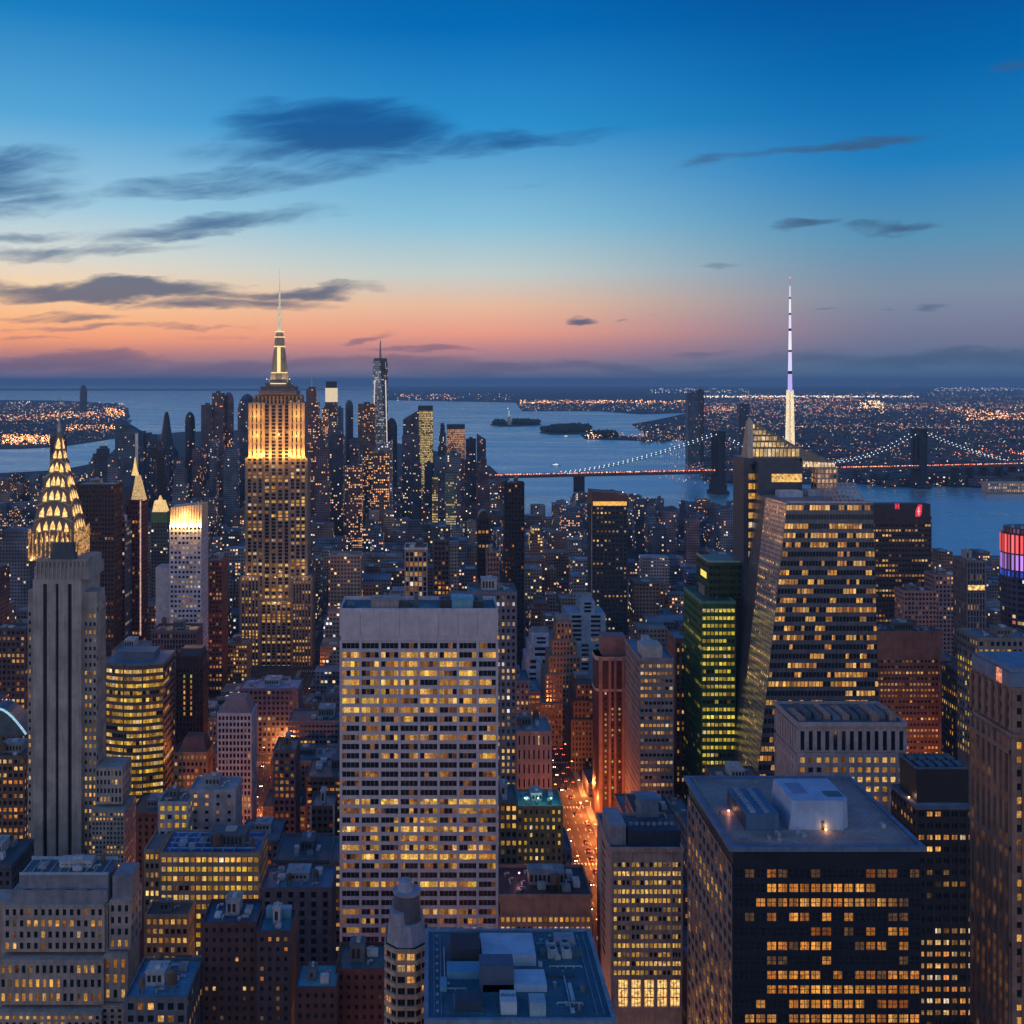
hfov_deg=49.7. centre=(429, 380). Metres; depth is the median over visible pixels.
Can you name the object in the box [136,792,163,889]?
city block
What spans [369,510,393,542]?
city block
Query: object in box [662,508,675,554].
apartment block
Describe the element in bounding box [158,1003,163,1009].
window
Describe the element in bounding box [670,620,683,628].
city block
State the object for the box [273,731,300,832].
office tower
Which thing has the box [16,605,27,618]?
city block
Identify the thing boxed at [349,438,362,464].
downtown block
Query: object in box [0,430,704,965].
ground
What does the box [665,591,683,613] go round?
city block
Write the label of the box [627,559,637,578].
city block
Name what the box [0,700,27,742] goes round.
arched roof building
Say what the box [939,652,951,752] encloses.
office tower
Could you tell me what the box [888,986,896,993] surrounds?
window
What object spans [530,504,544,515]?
city block
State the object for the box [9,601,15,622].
city block
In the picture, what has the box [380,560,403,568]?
city block
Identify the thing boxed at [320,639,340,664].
city block
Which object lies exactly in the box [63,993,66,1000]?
window
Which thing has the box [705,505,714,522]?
apartment block
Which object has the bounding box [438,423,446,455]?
office tower
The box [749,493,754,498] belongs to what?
window
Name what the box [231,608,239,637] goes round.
city block
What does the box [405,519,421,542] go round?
city block
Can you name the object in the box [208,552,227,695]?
apartment block
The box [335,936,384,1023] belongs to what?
apartment block
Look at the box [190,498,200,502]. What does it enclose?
city block
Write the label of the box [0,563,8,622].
city block
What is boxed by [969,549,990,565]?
city block
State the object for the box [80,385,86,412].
lone tower
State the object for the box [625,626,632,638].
city block
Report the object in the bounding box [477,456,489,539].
downtown block
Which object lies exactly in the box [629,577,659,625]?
city block
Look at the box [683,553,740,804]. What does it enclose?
green glass tower
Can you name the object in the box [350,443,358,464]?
downtown block
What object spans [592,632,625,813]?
rounded brown tower
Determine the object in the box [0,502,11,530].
city block
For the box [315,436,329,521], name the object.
downtown block
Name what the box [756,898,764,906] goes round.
window
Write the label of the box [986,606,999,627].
city block
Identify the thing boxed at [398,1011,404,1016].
window
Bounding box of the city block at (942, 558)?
[932,548,952,571]
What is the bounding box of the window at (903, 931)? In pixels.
[899,927,907,935]
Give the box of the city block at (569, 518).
[559,506,579,534]
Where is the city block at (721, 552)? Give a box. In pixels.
[708,551,732,556]
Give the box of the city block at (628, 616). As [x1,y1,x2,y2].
[627,601,661,634]
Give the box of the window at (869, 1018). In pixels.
[866,1015,874,1022]
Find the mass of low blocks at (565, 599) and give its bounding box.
[0,475,720,612]
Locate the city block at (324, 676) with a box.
[310,665,339,692]
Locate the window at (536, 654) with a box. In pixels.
[535,653,544,655]
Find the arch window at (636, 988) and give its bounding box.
[632,980,640,1005]
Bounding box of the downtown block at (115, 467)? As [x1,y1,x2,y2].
[108,454,122,481]
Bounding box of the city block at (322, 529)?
[311,522,333,554]
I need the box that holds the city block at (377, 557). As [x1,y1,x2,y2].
[373,553,402,562]
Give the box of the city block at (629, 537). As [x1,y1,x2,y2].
[627,527,631,547]
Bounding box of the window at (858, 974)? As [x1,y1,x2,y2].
[855,971,863,978]
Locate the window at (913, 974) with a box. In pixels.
[910,971,918,978]
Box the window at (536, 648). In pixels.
[535,647,544,649]
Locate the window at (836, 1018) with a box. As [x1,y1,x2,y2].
[833,1015,841,1022]
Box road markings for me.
[258,638,597,939]
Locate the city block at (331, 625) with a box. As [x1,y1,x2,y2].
[324,608,340,638]
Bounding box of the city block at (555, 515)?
[552,502,561,530]
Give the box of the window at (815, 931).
[811,927,819,935]
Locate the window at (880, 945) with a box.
[877,942,885,949]
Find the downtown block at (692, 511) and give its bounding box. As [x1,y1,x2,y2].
[689,506,696,518]
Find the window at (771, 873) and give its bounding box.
[767,869,775,877]
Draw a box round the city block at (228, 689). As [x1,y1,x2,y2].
[221,683,241,695]
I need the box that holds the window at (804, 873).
[800,869,808,877]
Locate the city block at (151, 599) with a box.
[148,598,155,601]
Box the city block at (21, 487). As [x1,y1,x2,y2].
[16,483,27,500]
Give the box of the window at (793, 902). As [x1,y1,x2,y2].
[789,898,797,906]
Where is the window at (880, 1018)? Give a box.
[877,1015,885,1022]
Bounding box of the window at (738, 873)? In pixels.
[734,869,742,877]
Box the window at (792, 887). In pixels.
[789,884,797,891]
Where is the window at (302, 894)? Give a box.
[300,892,304,897]
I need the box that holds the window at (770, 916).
[767,913,775,920]
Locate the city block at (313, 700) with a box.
[303,692,324,707]
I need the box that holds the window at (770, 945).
[767,942,775,949]
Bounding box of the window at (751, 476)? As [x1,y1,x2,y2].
[749,474,754,478]
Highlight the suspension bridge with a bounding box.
[476,428,1023,496]
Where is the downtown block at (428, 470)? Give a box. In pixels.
[424,461,433,512]
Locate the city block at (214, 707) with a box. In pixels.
[208,701,221,742]
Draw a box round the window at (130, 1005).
[128,1003,133,1009]
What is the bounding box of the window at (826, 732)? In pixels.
[825,731,828,749]
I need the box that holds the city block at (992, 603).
[986,601,999,606]
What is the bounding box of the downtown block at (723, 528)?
[714,506,732,552]
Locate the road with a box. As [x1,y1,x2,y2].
[257,571,597,948]
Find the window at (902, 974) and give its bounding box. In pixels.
[899,971,907,978]
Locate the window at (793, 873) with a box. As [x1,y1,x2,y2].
[789,869,797,877]
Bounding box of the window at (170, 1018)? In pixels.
[168,1016,173,1021]
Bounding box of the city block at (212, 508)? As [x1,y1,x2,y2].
[206,497,217,531]
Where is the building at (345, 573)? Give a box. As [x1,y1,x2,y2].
[329,551,362,607]
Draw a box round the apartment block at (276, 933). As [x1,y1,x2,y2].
[256,901,296,1023]
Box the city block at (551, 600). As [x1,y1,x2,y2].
[545,591,558,610]
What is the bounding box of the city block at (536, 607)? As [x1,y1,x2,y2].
[528,599,549,636]
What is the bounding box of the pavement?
[257,603,597,954]
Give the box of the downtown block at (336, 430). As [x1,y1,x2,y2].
[331,428,341,433]
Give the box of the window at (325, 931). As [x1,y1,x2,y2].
[323,929,327,934]
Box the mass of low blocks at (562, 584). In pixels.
[12,478,987,788]
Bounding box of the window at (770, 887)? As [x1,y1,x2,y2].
[767,884,775,891]
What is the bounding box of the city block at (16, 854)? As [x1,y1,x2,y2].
[0,835,33,888]
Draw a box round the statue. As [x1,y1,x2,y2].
[506,408,511,424]
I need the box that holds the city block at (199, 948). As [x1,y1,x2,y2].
[175,946,201,956]
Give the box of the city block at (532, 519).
[524,514,541,528]
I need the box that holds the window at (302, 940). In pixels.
[300,938,304,943]
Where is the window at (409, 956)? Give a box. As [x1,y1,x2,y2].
[407,954,413,959]
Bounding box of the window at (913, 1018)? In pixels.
[910,1015,918,1022]
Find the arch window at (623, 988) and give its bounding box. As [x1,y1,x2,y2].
[619,980,627,1005]
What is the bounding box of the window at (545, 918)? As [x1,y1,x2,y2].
[517,917,573,927]
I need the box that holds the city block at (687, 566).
[678,563,696,570]
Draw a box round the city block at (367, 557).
[363,552,372,569]
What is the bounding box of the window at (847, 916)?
[844,913,852,920]
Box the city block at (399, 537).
[394,529,404,545]
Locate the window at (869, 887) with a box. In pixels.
[866,884,874,891]
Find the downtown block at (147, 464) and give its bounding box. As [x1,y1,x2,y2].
[143,431,150,508]
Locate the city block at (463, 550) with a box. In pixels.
[451,537,467,564]
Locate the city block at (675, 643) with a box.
[667,626,683,796]
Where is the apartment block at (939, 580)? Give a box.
[924,567,952,655]
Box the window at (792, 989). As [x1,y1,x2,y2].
[789,986,797,993]
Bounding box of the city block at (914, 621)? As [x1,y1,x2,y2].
[878,618,918,625]
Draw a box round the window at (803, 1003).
[800,1000,808,1007]
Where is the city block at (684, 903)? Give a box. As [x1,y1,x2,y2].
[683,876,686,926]
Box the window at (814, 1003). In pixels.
[811,1000,819,1007]
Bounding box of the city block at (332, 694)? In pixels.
[324,685,339,707]
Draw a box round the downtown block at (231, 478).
[223,446,239,526]
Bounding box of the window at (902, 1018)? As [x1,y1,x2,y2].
[899,1015,907,1022]
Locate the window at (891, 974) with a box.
[888,971,896,978]
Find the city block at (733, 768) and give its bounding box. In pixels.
[705,761,759,775]
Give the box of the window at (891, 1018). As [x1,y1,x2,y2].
[888,1015,896,1022]
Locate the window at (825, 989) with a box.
[822,986,830,993]
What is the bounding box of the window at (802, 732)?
[801,731,803,749]
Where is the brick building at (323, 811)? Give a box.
[310,786,337,835]
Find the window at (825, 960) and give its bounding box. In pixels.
[822,957,830,964]
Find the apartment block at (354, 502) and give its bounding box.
[345,463,362,547]
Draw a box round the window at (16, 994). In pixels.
[15,993,18,1000]
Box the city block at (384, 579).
[363,573,390,594]
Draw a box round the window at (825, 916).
[822,913,830,920]
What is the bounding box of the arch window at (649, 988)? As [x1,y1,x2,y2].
[645,980,653,1005]
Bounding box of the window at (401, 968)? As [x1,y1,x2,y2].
[398,965,404,971]
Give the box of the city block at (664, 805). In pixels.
[625,794,675,819]
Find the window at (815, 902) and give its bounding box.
[811,898,819,906]
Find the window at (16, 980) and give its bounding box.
[15,979,18,986]
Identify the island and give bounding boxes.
[490,423,540,426]
[540,429,591,434]
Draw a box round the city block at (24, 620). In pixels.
[16,619,27,622]
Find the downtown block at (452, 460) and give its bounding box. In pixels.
[445,450,459,525]
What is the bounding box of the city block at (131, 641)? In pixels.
[112,636,150,655]
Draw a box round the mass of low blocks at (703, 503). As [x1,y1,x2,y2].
[12,481,709,597]
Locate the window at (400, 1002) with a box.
[398,1000,404,1005]
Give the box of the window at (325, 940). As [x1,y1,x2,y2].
[323,938,327,943]
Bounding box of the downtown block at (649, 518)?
[644,513,655,553]
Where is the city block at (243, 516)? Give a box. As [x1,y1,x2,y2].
[242,506,244,526]
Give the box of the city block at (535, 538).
[528,525,542,555]
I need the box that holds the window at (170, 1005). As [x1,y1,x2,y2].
[168,1003,173,1009]
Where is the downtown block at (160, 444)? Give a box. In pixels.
[155,439,164,494]
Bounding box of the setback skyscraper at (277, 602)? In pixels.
[240,269,314,666]
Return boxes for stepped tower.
[522,626,548,689]
[540,613,579,747]
[562,592,605,680]
[565,671,592,770]
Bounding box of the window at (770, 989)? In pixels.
[767,986,775,993]
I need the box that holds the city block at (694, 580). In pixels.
[693,568,696,585]
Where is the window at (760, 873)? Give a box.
[756,869,764,877]
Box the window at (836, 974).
[833,971,841,978]
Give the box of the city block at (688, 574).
[683,569,695,591]
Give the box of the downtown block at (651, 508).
[647,503,656,522]
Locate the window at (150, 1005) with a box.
[148,1003,153,1009]
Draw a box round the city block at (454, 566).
[449,540,458,590]
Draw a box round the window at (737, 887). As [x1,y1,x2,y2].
[734,884,742,891]
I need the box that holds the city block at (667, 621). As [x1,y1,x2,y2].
[642,615,683,628]
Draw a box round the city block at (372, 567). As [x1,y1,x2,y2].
[365,563,380,572]
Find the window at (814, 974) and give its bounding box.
[811,971,819,978]
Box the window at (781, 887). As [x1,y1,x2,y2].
[778,884,786,891]
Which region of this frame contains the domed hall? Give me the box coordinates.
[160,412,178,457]
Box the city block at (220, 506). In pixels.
[204,498,222,515]
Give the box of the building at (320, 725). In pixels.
[288,703,339,745]
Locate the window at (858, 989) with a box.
[855,986,863,993]
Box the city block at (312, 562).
[310,555,314,571]
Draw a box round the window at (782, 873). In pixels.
[778,869,786,877]
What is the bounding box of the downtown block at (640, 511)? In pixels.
[632,501,646,553]
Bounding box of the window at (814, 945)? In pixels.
[811,942,819,949]
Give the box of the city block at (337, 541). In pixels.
[314,537,341,550]
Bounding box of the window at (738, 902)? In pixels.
[734,898,742,906]
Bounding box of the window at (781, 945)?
[778,942,786,949]
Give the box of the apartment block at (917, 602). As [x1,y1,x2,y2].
[894,581,936,627]
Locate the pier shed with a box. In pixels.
[981,481,1023,493]
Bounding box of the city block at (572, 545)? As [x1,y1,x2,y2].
[564,537,581,555]
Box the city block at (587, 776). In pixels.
[582,767,592,796]
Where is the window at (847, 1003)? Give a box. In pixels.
[844,1000,852,1007]
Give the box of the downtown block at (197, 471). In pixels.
[192,446,203,501]
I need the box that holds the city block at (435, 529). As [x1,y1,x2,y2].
[430,524,449,563]
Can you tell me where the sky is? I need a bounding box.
[0,0,1023,381]
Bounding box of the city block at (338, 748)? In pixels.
[336,737,339,752]
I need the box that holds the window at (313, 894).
[311,892,315,897]
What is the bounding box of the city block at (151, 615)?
[148,602,155,639]
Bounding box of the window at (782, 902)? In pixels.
[778,898,786,906]
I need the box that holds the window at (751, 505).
[749,503,753,508]
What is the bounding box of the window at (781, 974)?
[778,971,786,978]
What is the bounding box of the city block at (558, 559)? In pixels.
[543,549,568,577]
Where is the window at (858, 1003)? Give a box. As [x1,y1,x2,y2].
[855,1000,863,1007]
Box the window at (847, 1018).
[844,1015,852,1022]
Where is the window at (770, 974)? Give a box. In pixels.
[767,971,775,978]
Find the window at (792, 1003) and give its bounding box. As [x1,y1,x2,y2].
[789,1000,797,1007]
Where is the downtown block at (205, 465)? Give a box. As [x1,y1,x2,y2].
[204,450,206,487]
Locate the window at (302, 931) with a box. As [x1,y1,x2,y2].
[300,929,304,934]
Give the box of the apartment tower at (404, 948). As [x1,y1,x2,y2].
[384,877,427,1023]
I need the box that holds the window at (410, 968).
[407,965,413,971]
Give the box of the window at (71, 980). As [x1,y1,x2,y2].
[70,979,73,986]
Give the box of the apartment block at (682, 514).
[679,500,686,537]
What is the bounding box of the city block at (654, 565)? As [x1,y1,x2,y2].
[638,554,669,590]
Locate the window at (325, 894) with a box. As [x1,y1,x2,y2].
[323,892,327,897]
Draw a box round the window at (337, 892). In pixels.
[336,891,339,958]
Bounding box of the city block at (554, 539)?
[546,531,573,548]
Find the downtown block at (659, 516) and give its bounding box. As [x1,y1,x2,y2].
[657,509,665,523]
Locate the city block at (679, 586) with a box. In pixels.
[676,582,682,590]
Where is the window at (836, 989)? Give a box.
[833,986,841,993]
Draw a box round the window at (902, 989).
[899,986,907,993]
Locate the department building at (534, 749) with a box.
[517,710,551,788]
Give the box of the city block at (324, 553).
[320,549,329,580]
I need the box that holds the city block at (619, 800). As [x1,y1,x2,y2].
[614,791,634,811]
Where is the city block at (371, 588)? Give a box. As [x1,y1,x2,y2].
[363,582,384,595]
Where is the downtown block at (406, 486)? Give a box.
[402,457,410,518]
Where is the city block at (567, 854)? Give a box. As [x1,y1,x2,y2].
[563,828,571,863]
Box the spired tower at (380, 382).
[373,340,387,448]
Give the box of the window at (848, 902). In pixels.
[844,898,852,906]
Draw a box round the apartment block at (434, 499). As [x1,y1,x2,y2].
[432,474,437,523]
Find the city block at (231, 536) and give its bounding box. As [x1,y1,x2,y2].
[222,528,241,551]
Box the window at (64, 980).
[63,979,66,986]
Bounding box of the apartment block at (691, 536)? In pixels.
[684,516,699,564]
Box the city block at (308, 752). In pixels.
[271,744,336,788]
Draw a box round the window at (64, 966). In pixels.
[63,965,66,972]
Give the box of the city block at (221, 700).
[208,696,227,704]
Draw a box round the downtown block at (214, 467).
[209,437,218,497]
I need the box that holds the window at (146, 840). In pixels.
[139,839,147,881]
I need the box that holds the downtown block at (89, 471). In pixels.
[86,459,92,481]
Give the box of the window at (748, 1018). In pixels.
[745,1015,753,1022]
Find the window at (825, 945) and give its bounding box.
[822,942,830,949]
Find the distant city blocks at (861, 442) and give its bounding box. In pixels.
[0,397,1023,485]
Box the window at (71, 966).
[70,965,73,972]
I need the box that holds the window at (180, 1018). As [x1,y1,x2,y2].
[178,1016,183,1021]
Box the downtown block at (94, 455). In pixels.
[93,453,95,474]
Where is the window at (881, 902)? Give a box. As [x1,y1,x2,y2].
[877,898,885,906]
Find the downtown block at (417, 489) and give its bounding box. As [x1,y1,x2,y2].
[413,461,421,520]
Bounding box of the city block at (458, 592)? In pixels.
[449,591,467,593]
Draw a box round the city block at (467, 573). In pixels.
[459,565,476,590]
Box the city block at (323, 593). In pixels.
[322,576,325,611]
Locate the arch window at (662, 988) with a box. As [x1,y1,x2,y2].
[658,980,666,1005]
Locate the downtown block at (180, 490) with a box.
[172,458,189,505]
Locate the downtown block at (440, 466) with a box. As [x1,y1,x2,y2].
[436,454,444,512]
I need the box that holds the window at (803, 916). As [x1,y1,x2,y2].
[800,913,808,920]
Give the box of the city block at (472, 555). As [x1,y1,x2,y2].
[468,543,476,564]
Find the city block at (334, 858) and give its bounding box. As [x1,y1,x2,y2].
[329,836,339,960]
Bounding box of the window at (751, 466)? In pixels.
[749,464,754,469]
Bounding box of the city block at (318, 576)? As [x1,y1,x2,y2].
[315,555,321,620]
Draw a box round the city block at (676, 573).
[670,562,682,583]
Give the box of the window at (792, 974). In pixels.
[789,971,797,978]
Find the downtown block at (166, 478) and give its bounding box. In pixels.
[164,455,168,507]
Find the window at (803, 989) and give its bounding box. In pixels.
[800,986,808,993]
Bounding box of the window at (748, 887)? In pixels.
[745,884,753,891]
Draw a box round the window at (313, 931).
[311,929,315,934]
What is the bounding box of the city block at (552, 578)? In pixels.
[549,566,556,592]
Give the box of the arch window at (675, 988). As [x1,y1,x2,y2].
[671,980,679,1005]
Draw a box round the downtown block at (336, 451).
[328,432,343,535]
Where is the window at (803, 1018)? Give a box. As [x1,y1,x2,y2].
[800,1015,808,1022]
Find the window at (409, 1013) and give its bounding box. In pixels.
[407,1011,413,1016]
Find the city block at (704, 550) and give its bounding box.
[700,548,713,553]
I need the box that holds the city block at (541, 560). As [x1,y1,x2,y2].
[524,556,548,595]
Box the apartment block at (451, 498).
[446,471,455,531]
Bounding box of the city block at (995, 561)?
[991,555,999,570]
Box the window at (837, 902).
[833,898,841,906]
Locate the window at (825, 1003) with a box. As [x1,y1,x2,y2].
[822,1000,830,1007]
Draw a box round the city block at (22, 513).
[18,508,26,520]
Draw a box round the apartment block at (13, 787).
[0,738,27,838]
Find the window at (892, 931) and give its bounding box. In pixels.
[888,927,896,935]
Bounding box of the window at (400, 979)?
[398,977,404,982]
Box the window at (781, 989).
[778,986,786,993]
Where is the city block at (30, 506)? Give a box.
[15,501,35,519]
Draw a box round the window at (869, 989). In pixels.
[866,986,874,993]
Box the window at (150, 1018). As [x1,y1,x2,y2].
[148,1016,153,1021]
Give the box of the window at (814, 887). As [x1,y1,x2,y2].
[811,884,819,891]
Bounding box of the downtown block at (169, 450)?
[164,445,172,500]
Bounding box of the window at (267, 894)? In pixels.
[265,892,269,897]
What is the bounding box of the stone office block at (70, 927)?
[0,851,141,1023]
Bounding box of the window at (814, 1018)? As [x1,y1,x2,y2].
[811,1015,819,1022]
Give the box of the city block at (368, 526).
[363,519,376,551]
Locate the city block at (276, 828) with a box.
[244,816,285,864]
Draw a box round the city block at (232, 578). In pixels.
[228,568,237,607]
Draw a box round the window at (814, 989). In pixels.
[811,986,819,993]
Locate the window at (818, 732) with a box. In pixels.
[817,731,820,749]
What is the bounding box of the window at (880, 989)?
[877,986,885,993]
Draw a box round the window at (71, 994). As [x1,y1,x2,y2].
[70,993,73,1000]
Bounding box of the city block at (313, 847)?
[274,831,333,864]
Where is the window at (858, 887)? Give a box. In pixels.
[855,884,863,891]
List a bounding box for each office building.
[124,952,201,1023]
[144,827,170,956]
[145,897,194,956]
[158,785,193,833]
[160,825,267,954]
[173,732,213,788]
[189,772,241,828]
[228,634,250,682]
[239,675,302,753]
[261,863,335,972]
[424,928,616,1023]
[498,778,517,863]
[498,863,591,933]
[596,791,683,1023]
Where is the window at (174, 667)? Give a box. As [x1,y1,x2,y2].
[173,667,174,749]
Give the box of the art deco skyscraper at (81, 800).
[28,393,135,866]
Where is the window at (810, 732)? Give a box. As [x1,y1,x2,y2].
[809,731,811,749]
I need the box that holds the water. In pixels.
[0,382,1023,554]
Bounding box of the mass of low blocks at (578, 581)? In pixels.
[28,478,998,600]
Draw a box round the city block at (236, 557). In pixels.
[222,546,244,578]
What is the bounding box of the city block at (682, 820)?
[676,811,686,881]
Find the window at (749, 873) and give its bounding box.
[745,869,753,877]
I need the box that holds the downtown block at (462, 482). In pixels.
[461,459,463,505]
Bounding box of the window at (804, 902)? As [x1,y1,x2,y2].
[800,898,808,906]
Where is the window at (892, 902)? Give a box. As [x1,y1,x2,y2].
[888,898,896,906]
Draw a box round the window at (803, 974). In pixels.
[800,971,808,978]
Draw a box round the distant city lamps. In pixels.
[0,385,1023,485]
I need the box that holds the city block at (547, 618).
[541,611,558,631]
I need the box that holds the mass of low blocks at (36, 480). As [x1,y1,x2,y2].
[7,473,998,613]
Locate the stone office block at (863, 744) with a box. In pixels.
[774,701,906,812]
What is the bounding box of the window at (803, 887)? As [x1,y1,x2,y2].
[800,884,808,891]
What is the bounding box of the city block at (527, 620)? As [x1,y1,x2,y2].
[526,605,527,635]
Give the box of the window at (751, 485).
[749,483,754,488]
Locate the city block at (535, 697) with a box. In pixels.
[529,679,540,715]
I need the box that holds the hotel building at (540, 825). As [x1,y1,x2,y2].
[516,786,562,863]
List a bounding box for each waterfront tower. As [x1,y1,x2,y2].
[685,392,699,466]
[695,389,703,462]
[736,403,748,454]
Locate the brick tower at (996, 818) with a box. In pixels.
[969,651,1023,1023]
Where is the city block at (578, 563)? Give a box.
[569,556,587,571]
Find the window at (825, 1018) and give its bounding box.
[822,1015,830,1022]
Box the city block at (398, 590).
[389,586,404,595]
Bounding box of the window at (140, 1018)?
[138,1016,143,1021]
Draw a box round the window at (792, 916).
[789,913,797,920]
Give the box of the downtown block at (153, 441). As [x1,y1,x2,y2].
[147,432,156,506]
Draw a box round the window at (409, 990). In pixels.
[407,988,413,993]
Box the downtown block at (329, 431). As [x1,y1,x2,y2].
[327,428,332,449]
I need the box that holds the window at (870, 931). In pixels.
[866,927,874,935]
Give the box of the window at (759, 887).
[756,884,764,891]
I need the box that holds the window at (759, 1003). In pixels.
[756,1000,764,1007]
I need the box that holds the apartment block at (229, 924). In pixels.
[201,891,264,1023]
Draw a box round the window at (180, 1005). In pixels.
[178,1003,183,1009]
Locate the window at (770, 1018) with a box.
[767,1015,775,1022]
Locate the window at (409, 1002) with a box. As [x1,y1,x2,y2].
[407,1000,413,1005]
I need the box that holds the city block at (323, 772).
[306,753,339,831]
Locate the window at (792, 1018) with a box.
[789,1015,797,1022]
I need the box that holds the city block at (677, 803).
[666,797,686,813]
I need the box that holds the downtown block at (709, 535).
[705,522,713,547]
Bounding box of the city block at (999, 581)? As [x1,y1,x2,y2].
[999,565,1000,600]
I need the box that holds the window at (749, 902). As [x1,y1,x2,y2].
[745,898,753,906]
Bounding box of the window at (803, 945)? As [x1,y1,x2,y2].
[800,942,808,949]
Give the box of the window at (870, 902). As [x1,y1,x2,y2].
[866,898,874,906]
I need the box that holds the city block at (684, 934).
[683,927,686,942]
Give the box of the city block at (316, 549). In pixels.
[312,545,336,554]
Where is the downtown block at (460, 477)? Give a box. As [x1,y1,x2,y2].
[455,451,460,505]
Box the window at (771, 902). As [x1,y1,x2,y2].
[767,898,775,906]
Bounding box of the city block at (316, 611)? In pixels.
[315,598,318,626]
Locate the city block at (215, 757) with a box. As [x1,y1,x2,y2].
[213,740,216,771]
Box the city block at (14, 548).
[1,527,35,607]
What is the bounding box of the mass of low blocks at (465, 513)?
[0,480,730,701]
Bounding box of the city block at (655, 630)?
[629,622,666,649]
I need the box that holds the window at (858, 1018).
[855,1015,863,1022]
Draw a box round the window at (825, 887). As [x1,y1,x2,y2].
[822,884,830,891]
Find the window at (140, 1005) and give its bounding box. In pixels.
[138,1003,143,1009]
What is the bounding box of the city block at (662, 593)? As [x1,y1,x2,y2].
[655,578,664,607]
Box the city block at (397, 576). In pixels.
[386,567,404,586]
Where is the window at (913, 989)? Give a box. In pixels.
[910,986,918,993]
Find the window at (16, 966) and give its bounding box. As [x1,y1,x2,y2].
[15,965,18,972]
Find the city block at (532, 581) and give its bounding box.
[524,564,541,626]
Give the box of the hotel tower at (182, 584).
[156,501,207,649]
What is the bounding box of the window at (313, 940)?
[311,938,315,943]
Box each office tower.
[0,618,27,712]
[50,433,66,459]
[75,477,122,655]
[91,446,109,481]
[106,646,174,802]
[122,514,131,640]
[125,458,147,639]
[148,447,164,499]
[151,495,169,597]
[151,616,202,749]
[175,645,208,748]
[185,412,194,498]
[201,403,212,478]
[212,391,224,496]
[217,693,256,824]
[225,392,233,448]
[238,394,252,499]
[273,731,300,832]
[306,383,322,514]
[322,406,327,436]
[325,381,337,429]
[338,406,342,433]
[339,593,497,941]
[344,400,352,488]
[358,402,375,506]
[373,439,392,509]
[374,451,388,509]
[379,493,383,531]
[387,418,396,486]
[402,433,419,503]
[403,410,418,434]
[404,538,427,595]
[418,406,432,487]
[433,531,449,595]
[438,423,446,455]
[447,424,464,458]
[466,437,475,500]
[467,575,516,788]
[477,434,485,480]
[477,509,489,582]
[485,544,499,582]
[503,476,524,669]
[587,488,627,634]
[625,635,673,796]
[684,776,926,1023]
[873,502,931,625]
[877,620,942,752]
[890,753,972,1023]
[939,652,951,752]
[941,656,957,759]
[952,548,985,655]
[956,619,1023,800]
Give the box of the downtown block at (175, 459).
[173,457,177,483]
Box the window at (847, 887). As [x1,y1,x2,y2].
[844,884,852,891]
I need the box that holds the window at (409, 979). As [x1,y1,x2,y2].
[407,977,413,982]
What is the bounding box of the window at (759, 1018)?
[756,1015,764,1022]
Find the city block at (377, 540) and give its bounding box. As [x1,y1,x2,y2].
[371,526,383,554]
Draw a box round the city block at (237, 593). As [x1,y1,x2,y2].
[235,578,239,607]
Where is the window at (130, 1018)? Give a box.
[128,1016,133,1021]
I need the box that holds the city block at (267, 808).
[262,789,305,832]
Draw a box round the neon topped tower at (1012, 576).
[1000,524,1023,629]
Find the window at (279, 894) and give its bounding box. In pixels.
[277,892,281,897]
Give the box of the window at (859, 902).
[855,898,863,906]
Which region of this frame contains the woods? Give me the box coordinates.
[492,417,619,436]
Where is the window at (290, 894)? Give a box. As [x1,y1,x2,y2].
[288,892,292,897]
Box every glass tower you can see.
[115,418,142,509]
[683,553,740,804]
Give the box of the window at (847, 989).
[844,986,852,993]
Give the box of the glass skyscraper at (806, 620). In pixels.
[732,277,878,775]
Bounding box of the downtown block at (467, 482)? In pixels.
[464,458,470,506]
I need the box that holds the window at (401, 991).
[398,988,404,994]
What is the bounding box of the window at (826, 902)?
[822,898,830,906]
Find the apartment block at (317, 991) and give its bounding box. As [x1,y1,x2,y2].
[294,961,340,1023]
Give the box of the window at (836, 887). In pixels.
[833,884,841,891]
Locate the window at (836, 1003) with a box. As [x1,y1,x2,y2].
[833,1000,841,1007]
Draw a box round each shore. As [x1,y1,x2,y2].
[0,389,361,390]
[0,400,129,448]
[388,386,1023,487]
[580,433,671,441]
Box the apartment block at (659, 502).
[655,496,663,510]
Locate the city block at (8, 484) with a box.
[2,478,15,491]
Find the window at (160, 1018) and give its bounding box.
[158,1016,163,1021]
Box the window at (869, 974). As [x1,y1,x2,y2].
[866,971,874,978]
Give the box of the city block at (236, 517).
[231,508,241,527]
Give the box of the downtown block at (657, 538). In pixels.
[648,523,666,554]
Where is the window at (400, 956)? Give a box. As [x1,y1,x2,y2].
[398,954,404,959]
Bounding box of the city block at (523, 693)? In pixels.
[517,665,529,715]
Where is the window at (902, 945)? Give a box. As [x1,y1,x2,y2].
[899,942,907,949]

